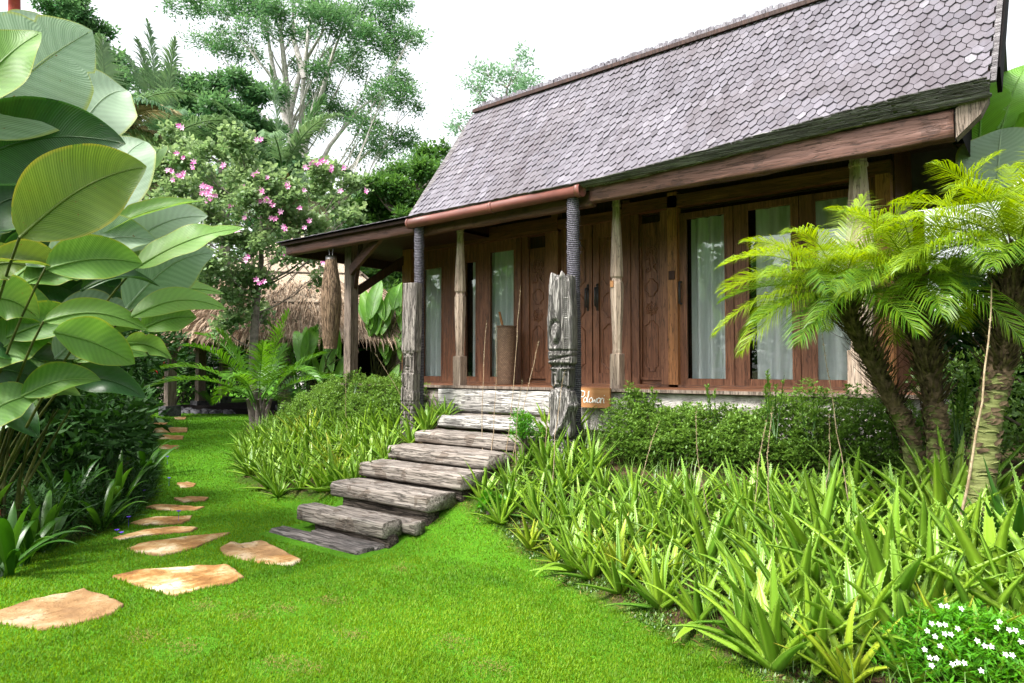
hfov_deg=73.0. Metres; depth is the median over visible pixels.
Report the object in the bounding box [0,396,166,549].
groundcover
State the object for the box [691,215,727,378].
curtain
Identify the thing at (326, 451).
aloe plant
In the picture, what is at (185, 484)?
stepping stone
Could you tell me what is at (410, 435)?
aloe plant
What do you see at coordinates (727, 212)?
glass door
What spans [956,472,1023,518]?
aloe plant
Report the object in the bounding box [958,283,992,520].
dry flower stalk
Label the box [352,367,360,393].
hedge sprig
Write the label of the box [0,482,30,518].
strap leaf plant
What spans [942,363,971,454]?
hedge sprig
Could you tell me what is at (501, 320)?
umbrella
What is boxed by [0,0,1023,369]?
sky
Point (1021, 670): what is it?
aloe plant
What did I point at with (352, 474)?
aloe plant
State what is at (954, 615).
white flower shrub
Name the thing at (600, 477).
aloe plant
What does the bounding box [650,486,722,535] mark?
aloe plant
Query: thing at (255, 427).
aloe plant
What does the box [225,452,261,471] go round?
aloe plant
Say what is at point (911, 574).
aloe plant
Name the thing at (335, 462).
aloe plant
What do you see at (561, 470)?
aloe plant
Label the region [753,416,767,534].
dry flower stalk
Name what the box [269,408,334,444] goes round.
aloe plant
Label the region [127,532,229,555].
stepping stone
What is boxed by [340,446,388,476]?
aloe plant
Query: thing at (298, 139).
coconut palm
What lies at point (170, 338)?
dark shrub
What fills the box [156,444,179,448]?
stepping stone
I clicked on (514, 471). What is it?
aloe plant
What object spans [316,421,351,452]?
aloe plant
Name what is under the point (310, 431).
aloe plant
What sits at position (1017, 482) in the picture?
aloe plant
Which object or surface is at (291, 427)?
aloe plant
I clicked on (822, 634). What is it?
aloe plant
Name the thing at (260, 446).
aloe plant
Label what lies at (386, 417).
aloe plant
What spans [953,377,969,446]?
hedge sprig
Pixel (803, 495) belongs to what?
aloe plant
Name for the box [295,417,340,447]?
aloe plant
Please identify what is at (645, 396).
hedge sprig
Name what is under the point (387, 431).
aloe plant
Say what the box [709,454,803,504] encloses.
aloe plant
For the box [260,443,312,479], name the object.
aloe plant
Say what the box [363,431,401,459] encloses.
aloe plant
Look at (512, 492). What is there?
aloe plant
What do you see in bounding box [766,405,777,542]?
dry flower stalk
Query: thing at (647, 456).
dry flower stalk
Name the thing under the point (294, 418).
aloe plant
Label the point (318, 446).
aloe plant
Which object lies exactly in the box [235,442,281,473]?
aloe plant
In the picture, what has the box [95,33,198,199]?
coconut palm
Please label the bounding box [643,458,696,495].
aloe plant
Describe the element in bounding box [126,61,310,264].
leafy tree
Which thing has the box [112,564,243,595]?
stepping stone
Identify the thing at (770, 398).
hedge sprig
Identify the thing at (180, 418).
stepping stone
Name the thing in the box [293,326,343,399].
heliconia clump
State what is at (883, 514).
aloe plant
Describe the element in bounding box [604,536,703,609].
aloe plant
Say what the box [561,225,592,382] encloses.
carved door
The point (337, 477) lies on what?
aloe plant
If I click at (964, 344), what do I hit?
dark shrub
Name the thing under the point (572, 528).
aloe plant
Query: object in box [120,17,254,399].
coconut palm
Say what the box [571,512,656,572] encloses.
aloe plant
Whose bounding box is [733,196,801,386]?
glass door
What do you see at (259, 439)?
aloe plant
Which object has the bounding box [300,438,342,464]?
aloe plant
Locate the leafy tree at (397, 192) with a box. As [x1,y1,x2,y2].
[335,136,451,228]
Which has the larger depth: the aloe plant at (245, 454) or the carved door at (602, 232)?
the aloe plant at (245, 454)
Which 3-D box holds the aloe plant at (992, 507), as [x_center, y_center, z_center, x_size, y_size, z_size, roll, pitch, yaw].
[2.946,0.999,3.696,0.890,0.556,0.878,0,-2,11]
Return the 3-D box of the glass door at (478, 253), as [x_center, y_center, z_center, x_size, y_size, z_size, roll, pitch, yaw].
[-0.514,-0.405,9.998,0.468,2.010,0.068,-2,-3,38]
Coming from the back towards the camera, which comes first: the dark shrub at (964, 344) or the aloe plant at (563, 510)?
the dark shrub at (964, 344)
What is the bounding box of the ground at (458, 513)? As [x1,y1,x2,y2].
[0,371,1023,682]
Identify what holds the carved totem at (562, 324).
on the ground at (458, 513)
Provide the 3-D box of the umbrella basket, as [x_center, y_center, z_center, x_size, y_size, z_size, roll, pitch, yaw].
[-0.073,0.183,9.258,0.271,0.787,0.271,-2,-3,38]
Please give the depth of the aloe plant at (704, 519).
4.76 m
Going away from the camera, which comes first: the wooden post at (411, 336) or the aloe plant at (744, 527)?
the aloe plant at (744, 527)
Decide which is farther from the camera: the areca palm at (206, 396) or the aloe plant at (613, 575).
the areca palm at (206, 396)
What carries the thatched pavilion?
on the ground at (458, 513)
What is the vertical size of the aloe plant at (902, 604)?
0.581 m
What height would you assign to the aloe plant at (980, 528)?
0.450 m
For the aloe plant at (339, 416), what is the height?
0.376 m
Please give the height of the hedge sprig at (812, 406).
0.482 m
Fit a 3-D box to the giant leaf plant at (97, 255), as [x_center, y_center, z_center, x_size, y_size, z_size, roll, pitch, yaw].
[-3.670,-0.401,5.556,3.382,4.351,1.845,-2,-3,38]
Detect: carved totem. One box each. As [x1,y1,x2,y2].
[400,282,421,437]
[547,271,579,453]
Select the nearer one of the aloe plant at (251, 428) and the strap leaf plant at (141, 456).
the strap leaf plant at (141, 456)
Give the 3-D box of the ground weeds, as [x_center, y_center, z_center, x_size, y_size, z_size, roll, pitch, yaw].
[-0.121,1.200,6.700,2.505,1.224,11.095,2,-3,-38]
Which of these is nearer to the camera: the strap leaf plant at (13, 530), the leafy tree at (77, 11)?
the strap leaf plant at (13, 530)
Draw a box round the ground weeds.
[245,403,1016,682]
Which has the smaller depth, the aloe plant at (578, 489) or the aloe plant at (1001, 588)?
the aloe plant at (1001, 588)
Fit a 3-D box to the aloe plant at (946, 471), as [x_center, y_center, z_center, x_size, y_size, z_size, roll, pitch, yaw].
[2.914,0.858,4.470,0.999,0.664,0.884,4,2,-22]
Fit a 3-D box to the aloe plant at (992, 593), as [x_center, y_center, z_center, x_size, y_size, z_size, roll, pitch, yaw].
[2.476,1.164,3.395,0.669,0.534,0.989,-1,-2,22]
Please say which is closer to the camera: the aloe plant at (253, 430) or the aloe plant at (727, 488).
the aloe plant at (727, 488)
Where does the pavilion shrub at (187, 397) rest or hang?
on the ground at (458, 513)
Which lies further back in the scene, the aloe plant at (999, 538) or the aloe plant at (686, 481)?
the aloe plant at (686, 481)
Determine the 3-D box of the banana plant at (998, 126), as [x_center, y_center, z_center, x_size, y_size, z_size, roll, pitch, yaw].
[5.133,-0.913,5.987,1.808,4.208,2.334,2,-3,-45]
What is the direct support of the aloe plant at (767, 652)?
on the ground at (458, 513)
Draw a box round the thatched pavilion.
[156,236,401,416]
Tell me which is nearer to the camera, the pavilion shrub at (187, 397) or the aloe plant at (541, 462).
the aloe plant at (541, 462)
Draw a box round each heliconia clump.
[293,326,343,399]
[358,281,401,379]
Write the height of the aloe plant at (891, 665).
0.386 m
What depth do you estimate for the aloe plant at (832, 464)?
5.01 m
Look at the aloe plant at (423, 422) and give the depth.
8.23 m
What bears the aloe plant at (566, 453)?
on the ground at (458, 513)
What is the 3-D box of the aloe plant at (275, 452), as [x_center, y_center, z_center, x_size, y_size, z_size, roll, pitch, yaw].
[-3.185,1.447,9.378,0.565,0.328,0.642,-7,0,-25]
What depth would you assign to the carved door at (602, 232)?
8.69 m
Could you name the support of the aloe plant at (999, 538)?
on the ground at (458, 513)
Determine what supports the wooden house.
on the ground at (458, 513)
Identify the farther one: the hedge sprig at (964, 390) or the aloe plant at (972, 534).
the hedge sprig at (964, 390)
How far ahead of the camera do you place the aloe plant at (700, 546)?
4.51 m
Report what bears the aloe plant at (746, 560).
on the ground at (458, 513)
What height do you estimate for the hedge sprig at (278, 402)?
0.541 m
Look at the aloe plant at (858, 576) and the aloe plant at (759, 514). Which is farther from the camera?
the aloe plant at (759, 514)
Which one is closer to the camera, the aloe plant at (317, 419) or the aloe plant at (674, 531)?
the aloe plant at (674, 531)
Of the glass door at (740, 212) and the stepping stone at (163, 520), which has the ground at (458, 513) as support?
the stepping stone at (163, 520)
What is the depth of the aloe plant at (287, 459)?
8.82 m
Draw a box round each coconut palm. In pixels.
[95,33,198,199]
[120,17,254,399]
[196,64,357,394]
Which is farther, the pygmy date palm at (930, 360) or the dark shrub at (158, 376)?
the dark shrub at (158, 376)
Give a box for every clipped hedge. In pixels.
[269,370,430,430]
[597,377,970,488]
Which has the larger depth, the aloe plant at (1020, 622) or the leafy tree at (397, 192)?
the leafy tree at (397, 192)
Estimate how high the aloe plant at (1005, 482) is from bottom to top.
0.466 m
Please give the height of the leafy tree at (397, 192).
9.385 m
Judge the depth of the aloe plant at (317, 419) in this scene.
9.54 m
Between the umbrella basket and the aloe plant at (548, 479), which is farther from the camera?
the umbrella basket
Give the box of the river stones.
[178,404,284,413]
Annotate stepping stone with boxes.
[0,588,123,630]
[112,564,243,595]
[113,526,196,539]
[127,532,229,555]
[130,515,191,525]
[146,504,203,510]
[153,427,187,432]
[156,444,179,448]
[159,435,183,439]
[174,417,185,419]
[174,496,208,502]
[177,482,195,487]
[220,540,300,565]
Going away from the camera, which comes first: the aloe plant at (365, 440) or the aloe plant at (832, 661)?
the aloe plant at (832, 661)
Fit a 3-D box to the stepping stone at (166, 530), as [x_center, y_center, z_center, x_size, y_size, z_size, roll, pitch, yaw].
[-3.366,1.820,6.536,0.717,0.074,0.311,1,-3,-33]
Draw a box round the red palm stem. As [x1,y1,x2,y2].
[0,0,20,513]
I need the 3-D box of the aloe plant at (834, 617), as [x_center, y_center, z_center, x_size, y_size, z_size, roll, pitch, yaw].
[1.802,1.315,3.521,0.789,0.541,0.928,-6,-5,12]
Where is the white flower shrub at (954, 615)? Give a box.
[864,595,1023,682]
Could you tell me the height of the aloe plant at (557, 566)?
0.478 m
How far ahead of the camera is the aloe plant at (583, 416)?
7.29 m
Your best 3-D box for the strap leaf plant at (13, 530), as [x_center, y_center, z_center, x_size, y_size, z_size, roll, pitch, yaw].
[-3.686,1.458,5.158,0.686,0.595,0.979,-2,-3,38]
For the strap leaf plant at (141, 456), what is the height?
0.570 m
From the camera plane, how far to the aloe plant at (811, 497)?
4.46 m
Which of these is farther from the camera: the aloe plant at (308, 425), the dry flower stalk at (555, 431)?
the aloe plant at (308, 425)
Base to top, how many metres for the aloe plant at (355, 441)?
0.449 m
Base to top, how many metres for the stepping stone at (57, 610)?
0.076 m
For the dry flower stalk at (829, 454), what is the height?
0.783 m
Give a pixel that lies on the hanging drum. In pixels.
(331, 302)
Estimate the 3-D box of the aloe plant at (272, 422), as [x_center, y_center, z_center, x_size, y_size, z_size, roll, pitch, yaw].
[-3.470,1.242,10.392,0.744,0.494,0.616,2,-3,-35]
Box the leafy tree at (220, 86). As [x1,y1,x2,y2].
[158,59,316,391]
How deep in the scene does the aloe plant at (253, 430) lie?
10.27 m
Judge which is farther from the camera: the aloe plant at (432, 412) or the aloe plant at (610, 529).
the aloe plant at (432, 412)
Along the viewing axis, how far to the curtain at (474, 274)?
10.15 m
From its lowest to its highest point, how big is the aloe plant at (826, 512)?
0.722 m
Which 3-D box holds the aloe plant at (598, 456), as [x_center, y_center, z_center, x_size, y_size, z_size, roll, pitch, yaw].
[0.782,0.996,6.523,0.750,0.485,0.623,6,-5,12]
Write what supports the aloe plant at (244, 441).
on the ground at (458, 513)
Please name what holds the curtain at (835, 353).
hanging from the wooden house
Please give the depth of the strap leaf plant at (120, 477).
7.35 m
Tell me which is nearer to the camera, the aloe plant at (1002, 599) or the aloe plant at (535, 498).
the aloe plant at (1002, 599)
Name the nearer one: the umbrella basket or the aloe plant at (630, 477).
the aloe plant at (630, 477)
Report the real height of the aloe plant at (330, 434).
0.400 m
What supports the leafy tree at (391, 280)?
on the ground at (458, 513)
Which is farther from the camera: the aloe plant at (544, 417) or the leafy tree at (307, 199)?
the leafy tree at (307, 199)
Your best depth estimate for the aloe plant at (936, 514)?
3.98 m
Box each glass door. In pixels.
[423,248,452,380]
[464,242,487,381]
[488,238,515,381]
[678,206,735,385]
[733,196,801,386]
[799,189,848,386]
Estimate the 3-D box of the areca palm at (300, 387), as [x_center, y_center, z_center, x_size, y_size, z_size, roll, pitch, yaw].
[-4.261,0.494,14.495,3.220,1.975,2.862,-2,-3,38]
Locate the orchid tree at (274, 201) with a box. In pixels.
[141,119,373,411]
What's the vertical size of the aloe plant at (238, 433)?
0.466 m
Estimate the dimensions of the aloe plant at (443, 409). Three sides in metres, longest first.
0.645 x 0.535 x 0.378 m
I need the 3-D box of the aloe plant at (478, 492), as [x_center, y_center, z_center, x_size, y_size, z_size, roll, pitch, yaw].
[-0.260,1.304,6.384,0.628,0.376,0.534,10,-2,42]
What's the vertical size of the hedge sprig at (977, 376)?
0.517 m
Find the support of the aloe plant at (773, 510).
on the ground at (458, 513)
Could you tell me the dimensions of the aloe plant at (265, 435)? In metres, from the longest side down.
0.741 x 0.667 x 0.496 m
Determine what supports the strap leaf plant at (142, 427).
on the ground at (458, 513)
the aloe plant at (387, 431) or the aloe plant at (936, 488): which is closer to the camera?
the aloe plant at (936, 488)
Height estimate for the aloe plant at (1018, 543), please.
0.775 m
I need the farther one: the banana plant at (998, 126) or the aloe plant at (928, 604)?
the banana plant at (998, 126)
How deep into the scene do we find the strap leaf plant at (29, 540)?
5.45 m
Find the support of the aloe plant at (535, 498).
on the ground at (458, 513)
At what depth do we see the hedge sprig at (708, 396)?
6.29 m
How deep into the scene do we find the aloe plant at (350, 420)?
9.05 m
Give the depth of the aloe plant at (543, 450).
6.64 m
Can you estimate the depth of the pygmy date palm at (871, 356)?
4.56 m
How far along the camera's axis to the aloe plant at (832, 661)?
3.28 m
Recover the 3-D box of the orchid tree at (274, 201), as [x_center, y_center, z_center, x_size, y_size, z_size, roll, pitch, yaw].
[-5.005,-1.366,12.954,4.923,6.010,2.737,0,-2,-3]
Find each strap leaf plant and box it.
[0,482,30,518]
[0,501,87,577]
[18,483,96,552]
[18,505,63,566]
[26,454,110,526]
[36,443,115,507]
[62,479,147,531]
[92,450,161,508]
[118,439,178,473]
[120,399,154,446]
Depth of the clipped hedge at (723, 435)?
5.74 m
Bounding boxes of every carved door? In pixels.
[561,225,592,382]
[593,220,623,383]
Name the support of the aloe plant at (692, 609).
on the ground at (458, 513)
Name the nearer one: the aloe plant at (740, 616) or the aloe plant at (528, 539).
the aloe plant at (740, 616)
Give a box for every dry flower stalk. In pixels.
[482,321,486,448]
[491,322,496,449]
[506,286,520,451]
[511,342,538,461]
[515,380,521,480]
[552,371,564,484]
[638,421,659,499]
[695,405,710,521]
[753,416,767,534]
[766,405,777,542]
[821,325,848,499]
[826,414,830,489]
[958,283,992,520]
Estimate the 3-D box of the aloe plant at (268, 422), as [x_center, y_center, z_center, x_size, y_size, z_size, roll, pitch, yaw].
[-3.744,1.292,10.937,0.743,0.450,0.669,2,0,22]
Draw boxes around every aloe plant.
[220,438,263,467]
[221,422,248,440]
[222,424,277,455]
[223,426,264,454]
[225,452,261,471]
[228,446,277,475]
[229,432,249,452]
[231,444,261,464]
[231,457,292,489]
[235,421,275,442]
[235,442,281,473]
[236,448,286,469]
[240,416,261,436]
[240,416,266,434]
[242,434,282,459]
[247,410,281,425]
[251,420,285,447]
[252,425,285,440]
[253,412,281,433]
[253,420,277,441]
[253,454,300,490]
[257,429,296,462]
[257,463,299,496]
[258,441,297,468]
[260,410,297,430]
[260,425,301,441]
[260,438,288,458]
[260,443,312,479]
[261,422,312,450]
[265,419,305,442]
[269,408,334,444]
[269,416,299,437]
[274,451,324,489]
[277,429,314,459]
[279,410,328,431]
[279,426,336,459]
[280,400,316,425]
[280,450,343,492]
[282,440,335,472]
[287,396,339,431]
[293,432,335,463]
[295,412,342,439]
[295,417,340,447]
[298,444,358,490]
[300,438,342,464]
[308,446,358,477]
[310,418,352,447]
[310,430,359,466]
[311,433,370,463]
[313,408,348,433]
[315,450,371,488]
[316,407,341,430]
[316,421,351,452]
[319,417,369,450]
[324,447,371,481]
[328,411,363,434]
[334,406,383,439]
[334,416,385,454]
[339,401,385,428]
[339,437,377,462]
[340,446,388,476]
[347,402,386,430]
[349,416,396,438]
[349,421,406,459]
[355,405,406,439]
[362,423,410,451]
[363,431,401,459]
[372,402,400,433]
[384,413,429,442]
[393,392,460,432]
[401,399,451,424]
[423,394,461,415]
[461,461,514,500]
[468,461,543,507]
[469,484,531,523]
[487,457,536,491]
[496,472,562,519]
[501,431,549,459]
[501,442,536,471]
[504,467,547,498]
[505,422,587,468]
[505,440,587,483]
[508,514,555,550]
[509,491,569,534]
[515,460,583,505]
[519,466,606,529]
[521,403,549,439]
[524,441,603,487]
[530,503,612,574]
[530,536,573,561]
[533,407,577,444]
[535,512,585,544]
[542,403,594,425]
[546,431,605,467]
[546,475,592,508]
[547,484,634,538]
[547,515,624,579]
[551,506,626,552]
[555,440,621,485]
[563,420,623,470]
[563,481,618,520]
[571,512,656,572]
[574,460,627,494]
[574,524,666,593]
[583,495,667,548]
[588,494,672,565]
[589,471,670,527]
[593,470,669,510]
[601,537,692,592]
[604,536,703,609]
[610,464,657,492]
[618,479,695,535]
[626,470,695,516]
[629,457,733,514]
[631,500,711,552]
[633,531,707,583]
[638,567,730,641]
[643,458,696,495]
[643,501,756,588]
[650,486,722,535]
[663,524,821,586]
[665,545,735,599]
[667,467,718,501]
[672,550,879,672]
[675,485,745,545]
[676,479,737,520]
[679,541,803,624]
[690,547,810,666]
[693,517,803,591]
[694,455,765,506]
[696,455,797,525]
[703,492,780,546]
[708,515,762,558]
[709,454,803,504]
[709,495,855,582]
[715,485,846,549]
[721,457,894,565]
[722,521,862,623]
[736,462,827,514]
[741,557,881,649]
[743,501,807,533]
[747,507,860,592]
[750,449,900,546]
[755,448,880,500]
[756,479,1023,611]
[761,469,865,510]
[762,580,876,675]
[764,505,907,581]
[775,478,929,558]
[775,596,902,682]
[790,555,948,653]
[791,538,1014,659]
[795,543,919,618]
[798,461,920,532]
[808,444,919,515]
[809,441,969,514]
[816,515,952,577]
[830,490,1023,582]
[833,459,965,543]
[833,605,962,682]
[838,512,1023,608]
[843,449,1023,520]
[845,504,919,547]
[857,581,1022,664]
[879,415,1023,522]
[882,483,1010,560]
[883,489,1023,593]
[891,509,1023,640]
[899,496,973,548]
[908,600,1023,682]
[911,559,1023,638]
[914,578,1023,665]
[922,482,1008,537]
[925,454,1023,514]
[941,502,1023,580]
[943,520,1023,627]
[944,459,1023,521]
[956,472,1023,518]
[957,520,1023,567]
[962,623,1023,677]
[973,488,1023,569]
[992,544,1023,564]
[1004,612,1023,625]
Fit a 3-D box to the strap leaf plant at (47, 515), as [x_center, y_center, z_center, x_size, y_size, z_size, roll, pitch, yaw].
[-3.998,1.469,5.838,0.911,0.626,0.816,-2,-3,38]
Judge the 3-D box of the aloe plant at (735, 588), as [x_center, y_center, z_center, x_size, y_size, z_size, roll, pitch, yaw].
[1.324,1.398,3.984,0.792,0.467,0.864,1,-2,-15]
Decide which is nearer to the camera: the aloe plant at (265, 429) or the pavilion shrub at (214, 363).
the aloe plant at (265, 429)
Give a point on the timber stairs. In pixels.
(413, 489)
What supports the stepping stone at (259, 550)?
on the ground at (458, 513)
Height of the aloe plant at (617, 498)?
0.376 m
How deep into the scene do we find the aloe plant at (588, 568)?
4.92 m
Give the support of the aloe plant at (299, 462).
on the ground at (458, 513)
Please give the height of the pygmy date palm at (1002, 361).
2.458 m
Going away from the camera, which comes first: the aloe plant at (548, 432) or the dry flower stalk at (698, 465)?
the dry flower stalk at (698, 465)
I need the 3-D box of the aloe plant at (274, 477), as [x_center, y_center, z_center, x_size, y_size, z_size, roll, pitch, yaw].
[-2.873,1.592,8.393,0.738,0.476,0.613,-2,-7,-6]
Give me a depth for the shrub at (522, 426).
6.85 m
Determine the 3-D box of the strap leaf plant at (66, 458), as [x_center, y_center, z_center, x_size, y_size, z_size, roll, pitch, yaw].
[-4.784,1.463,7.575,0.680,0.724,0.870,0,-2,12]
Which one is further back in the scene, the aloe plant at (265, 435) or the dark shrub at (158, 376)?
the dark shrub at (158, 376)
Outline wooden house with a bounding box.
[276,0,1012,454]
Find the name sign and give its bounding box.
[581,388,610,407]
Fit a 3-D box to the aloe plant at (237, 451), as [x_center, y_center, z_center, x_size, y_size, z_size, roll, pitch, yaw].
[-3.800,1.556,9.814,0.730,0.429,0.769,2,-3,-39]
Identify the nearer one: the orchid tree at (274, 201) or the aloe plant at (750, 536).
the aloe plant at (750, 536)
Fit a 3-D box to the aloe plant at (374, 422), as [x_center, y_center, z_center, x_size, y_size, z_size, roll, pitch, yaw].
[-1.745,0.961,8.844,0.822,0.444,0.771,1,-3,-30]
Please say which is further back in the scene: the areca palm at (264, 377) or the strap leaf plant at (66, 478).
the areca palm at (264, 377)
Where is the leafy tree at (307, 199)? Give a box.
[142,126,361,232]
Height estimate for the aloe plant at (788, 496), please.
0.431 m
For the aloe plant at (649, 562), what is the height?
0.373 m
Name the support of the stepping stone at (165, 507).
on the ground at (458, 513)
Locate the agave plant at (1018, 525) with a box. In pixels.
[939,456,1023,557]
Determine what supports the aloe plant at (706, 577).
on the ground at (458, 513)
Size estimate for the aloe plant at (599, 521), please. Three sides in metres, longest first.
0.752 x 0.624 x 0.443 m
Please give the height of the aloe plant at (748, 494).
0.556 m
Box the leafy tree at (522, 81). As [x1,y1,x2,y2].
[439,40,544,136]
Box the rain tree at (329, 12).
[153,0,434,388]
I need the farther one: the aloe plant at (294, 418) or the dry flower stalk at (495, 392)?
the aloe plant at (294, 418)
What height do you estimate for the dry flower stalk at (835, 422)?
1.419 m
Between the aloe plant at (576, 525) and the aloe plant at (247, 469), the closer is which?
the aloe plant at (576, 525)
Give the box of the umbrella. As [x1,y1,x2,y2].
[498,312,502,324]
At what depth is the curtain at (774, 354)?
7.47 m
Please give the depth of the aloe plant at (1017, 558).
3.45 m
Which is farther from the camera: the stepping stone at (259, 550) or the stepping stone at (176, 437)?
the stepping stone at (176, 437)
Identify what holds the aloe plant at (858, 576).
on the ground at (458, 513)
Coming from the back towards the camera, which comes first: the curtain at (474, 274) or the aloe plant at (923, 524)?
the curtain at (474, 274)
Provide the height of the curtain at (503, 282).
1.935 m
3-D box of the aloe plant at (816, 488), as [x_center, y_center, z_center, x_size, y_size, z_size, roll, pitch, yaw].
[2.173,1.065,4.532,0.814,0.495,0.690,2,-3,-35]
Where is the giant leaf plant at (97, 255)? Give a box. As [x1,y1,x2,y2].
[0,9,242,520]
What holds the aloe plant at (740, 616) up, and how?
on the ground at (458, 513)
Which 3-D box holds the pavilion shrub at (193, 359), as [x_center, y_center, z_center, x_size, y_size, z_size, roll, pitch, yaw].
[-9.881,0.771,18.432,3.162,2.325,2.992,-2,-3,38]
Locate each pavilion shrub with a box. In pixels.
[138,341,206,404]
[151,343,228,403]
[162,348,248,401]
[228,340,304,397]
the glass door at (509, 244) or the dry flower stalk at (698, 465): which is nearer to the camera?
the dry flower stalk at (698, 465)
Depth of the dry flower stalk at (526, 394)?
7.06 m
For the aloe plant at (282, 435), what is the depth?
9.60 m
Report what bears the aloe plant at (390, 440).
on the ground at (458, 513)
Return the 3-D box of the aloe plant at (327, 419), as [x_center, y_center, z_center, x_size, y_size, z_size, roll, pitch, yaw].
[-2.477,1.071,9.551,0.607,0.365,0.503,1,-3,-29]
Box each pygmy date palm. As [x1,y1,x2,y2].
[709,189,973,491]
[773,149,1023,484]
[867,151,1023,518]
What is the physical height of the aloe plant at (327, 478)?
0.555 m
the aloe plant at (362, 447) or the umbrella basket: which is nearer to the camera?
the aloe plant at (362, 447)
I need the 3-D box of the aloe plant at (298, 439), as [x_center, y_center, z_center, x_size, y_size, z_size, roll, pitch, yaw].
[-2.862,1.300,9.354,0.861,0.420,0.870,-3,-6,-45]
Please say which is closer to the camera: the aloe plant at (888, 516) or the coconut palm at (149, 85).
the aloe plant at (888, 516)
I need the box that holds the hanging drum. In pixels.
[320,248,341,348]
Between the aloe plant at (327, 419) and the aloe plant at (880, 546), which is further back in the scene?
the aloe plant at (327, 419)
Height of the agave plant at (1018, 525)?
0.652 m
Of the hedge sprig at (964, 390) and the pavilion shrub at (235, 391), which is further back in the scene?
the pavilion shrub at (235, 391)
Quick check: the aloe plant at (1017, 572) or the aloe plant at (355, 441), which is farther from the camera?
the aloe plant at (355, 441)
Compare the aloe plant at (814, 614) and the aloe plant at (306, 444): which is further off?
the aloe plant at (306, 444)
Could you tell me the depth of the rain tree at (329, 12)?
29.34 m
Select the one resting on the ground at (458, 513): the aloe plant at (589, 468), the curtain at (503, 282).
the aloe plant at (589, 468)
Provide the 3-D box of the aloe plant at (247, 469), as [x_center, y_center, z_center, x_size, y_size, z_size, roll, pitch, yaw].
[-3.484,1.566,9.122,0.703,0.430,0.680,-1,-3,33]
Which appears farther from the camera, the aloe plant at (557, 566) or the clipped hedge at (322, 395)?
the clipped hedge at (322, 395)
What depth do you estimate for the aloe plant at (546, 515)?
5.74 m
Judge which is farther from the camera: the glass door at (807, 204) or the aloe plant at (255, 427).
the aloe plant at (255, 427)
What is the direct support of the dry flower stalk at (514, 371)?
on the ground at (458, 513)
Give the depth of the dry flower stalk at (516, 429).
6.57 m
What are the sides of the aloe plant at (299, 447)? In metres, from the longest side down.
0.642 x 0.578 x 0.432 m
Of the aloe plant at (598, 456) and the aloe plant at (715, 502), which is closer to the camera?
the aloe plant at (715, 502)
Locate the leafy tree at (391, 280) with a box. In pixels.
[360,267,401,291]
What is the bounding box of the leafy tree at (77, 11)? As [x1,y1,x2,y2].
[24,0,137,97]
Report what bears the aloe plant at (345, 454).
on the ground at (458, 513)
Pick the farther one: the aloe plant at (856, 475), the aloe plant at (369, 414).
the aloe plant at (369, 414)
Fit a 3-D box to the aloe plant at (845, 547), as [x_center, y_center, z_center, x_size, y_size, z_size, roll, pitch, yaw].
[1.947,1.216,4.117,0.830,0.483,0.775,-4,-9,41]
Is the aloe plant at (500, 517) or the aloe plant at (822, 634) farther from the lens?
the aloe plant at (500, 517)
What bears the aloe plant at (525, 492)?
on the ground at (458, 513)
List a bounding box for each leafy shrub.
[476,489,505,514]
[903,346,1023,460]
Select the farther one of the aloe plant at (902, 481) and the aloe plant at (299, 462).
the aloe plant at (299, 462)
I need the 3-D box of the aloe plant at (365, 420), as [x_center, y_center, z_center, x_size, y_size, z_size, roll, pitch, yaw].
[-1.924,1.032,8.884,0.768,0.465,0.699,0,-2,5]
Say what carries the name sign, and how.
attached to the wooden house
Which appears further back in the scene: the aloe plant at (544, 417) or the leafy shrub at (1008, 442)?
the aloe plant at (544, 417)
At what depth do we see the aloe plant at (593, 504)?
5.77 m
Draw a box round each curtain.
[425,268,442,375]
[473,262,475,375]
[492,250,513,376]
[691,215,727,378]
[756,205,794,378]
[815,197,850,379]
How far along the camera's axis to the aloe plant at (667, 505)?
5.45 m
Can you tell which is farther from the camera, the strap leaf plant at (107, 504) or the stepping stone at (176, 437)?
the stepping stone at (176, 437)
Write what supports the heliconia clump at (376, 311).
on the ground at (458, 513)
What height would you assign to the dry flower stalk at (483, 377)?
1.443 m
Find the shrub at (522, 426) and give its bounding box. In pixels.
[507,407,545,459]
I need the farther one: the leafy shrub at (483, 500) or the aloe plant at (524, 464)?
the aloe plant at (524, 464)
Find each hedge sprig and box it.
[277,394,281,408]
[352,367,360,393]
[642,386,658,418]
[704,384,716,426]
[761,383,778,437]
[765,369,784,443]
[798,388,822,448]
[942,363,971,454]
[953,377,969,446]
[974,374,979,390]
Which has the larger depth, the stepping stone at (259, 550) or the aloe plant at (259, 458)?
the aloe plant at (259, 458)
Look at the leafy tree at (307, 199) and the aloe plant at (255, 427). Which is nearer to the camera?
the aloe plant at (255, 427)
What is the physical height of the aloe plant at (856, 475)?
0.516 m
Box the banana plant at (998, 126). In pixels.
[929,65,1023,292]
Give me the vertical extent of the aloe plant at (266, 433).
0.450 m
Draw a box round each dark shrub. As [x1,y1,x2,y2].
[0,368,172,513]
[14,329,184,445]
[105,329,195,412]
[129,356,188,409]
[919,241,1023,437]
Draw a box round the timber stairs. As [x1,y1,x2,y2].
[269,415,548,554]
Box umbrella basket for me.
[497,325,515,384]
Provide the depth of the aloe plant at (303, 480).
8.12 m
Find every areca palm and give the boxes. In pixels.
[138,354,224,405]
[144,308,343,428]
[227,320,374,399]

